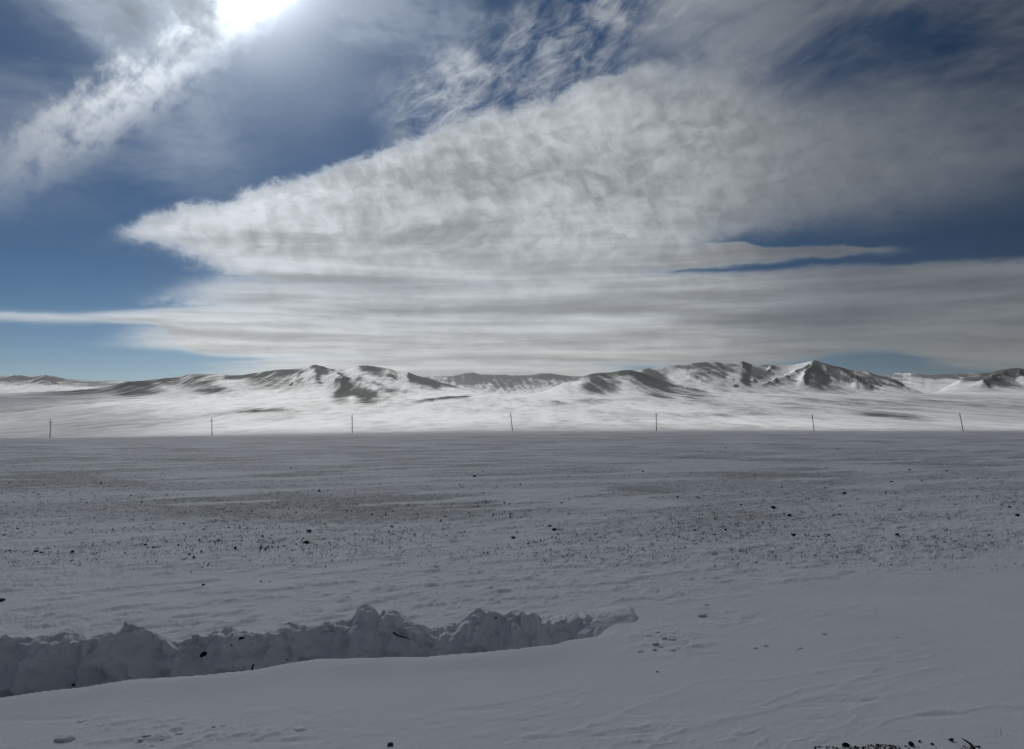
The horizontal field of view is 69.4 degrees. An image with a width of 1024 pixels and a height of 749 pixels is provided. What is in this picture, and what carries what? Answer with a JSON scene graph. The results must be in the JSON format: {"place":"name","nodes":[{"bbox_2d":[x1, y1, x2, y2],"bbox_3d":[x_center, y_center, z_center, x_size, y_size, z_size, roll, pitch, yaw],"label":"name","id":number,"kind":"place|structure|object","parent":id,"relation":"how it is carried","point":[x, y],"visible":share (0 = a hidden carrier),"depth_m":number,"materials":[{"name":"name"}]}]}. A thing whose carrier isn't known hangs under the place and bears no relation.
{"place":"outdoors","nodes":[
{"label":"outdoors","id":0,"kind":"place"},
{"bbox_2d":[0,431,1023,748],"bbox_3d":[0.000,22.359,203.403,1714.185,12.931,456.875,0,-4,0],"label":"ground","id":1,"kind":"structure","parent":0,"point":[942,667],"depth_m":11.74,"materials":[{"name":"white snow"}]},
{"bbox_2d":[54,733,76,741],"bbox_3d":[-3.503,2.849,5.793,0.161,0.040,0.125,1,-4,-11],"label":"snow chunk","id":2,"kind":"object","parent":1,"relation":"on","point":[65,737],"visible":1,"depth_m":5.77,"materials":[{"name":"white snow"}]},
{"bbox_2d":[294,726,306,730],"bbox_3d":[-1.716,2.874,5.990,0.085,0.025,0.109,3,-5,-39],"label":"snow chunk","id":3,"kind":"object","parent":1,"relation":"on","point":[299,728],"visible":1,"depth_m":5.98,"materials":[{"name":"white snow"}]},
{"bbox_2d":[0,603,638,697],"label":"snow bank","id":4,"kind":"structure","parent":1,"relation":"on","point":[64,660],"depth_m":7.94,"materials":[{"name":"white snow"}]},
{"bbox_2d":[0,360,1023,437],"bbox_3d":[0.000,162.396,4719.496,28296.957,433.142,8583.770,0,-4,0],"label":"hills","id":5,"kind":"structure","parent":0,"point":[700,396],"depth_m":1149.85,"materials":[{"name":"white snow"}]},
{"bbox_2d":[0,450,1023,571],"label":"dry grass","id":6,"kind":"structure","parent":0,"point":[278,540],"depth_m":17.49,"materials":[{"name":"plant"}]},
{"bbox_2d":[0,0,1023,380],"label":"sky","id":7,"kind":"structure","parent":0,"point":[423,188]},
{"bbox_2d":[814,743,980,748],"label":"gravel","id":8,"kind":"structure","parent":0,"point":[877,747],"depth_m":5.65,"materials":[{"name":"black gravel"}]},
{"bbox_2d":[962,738,975,748],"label":"twig","id":9,"kind":"object","parent":8,"relation":"on","point":[970,744],"visible":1,"depth_m":5.66,"materials":[{"name":"wood"}]}
]}

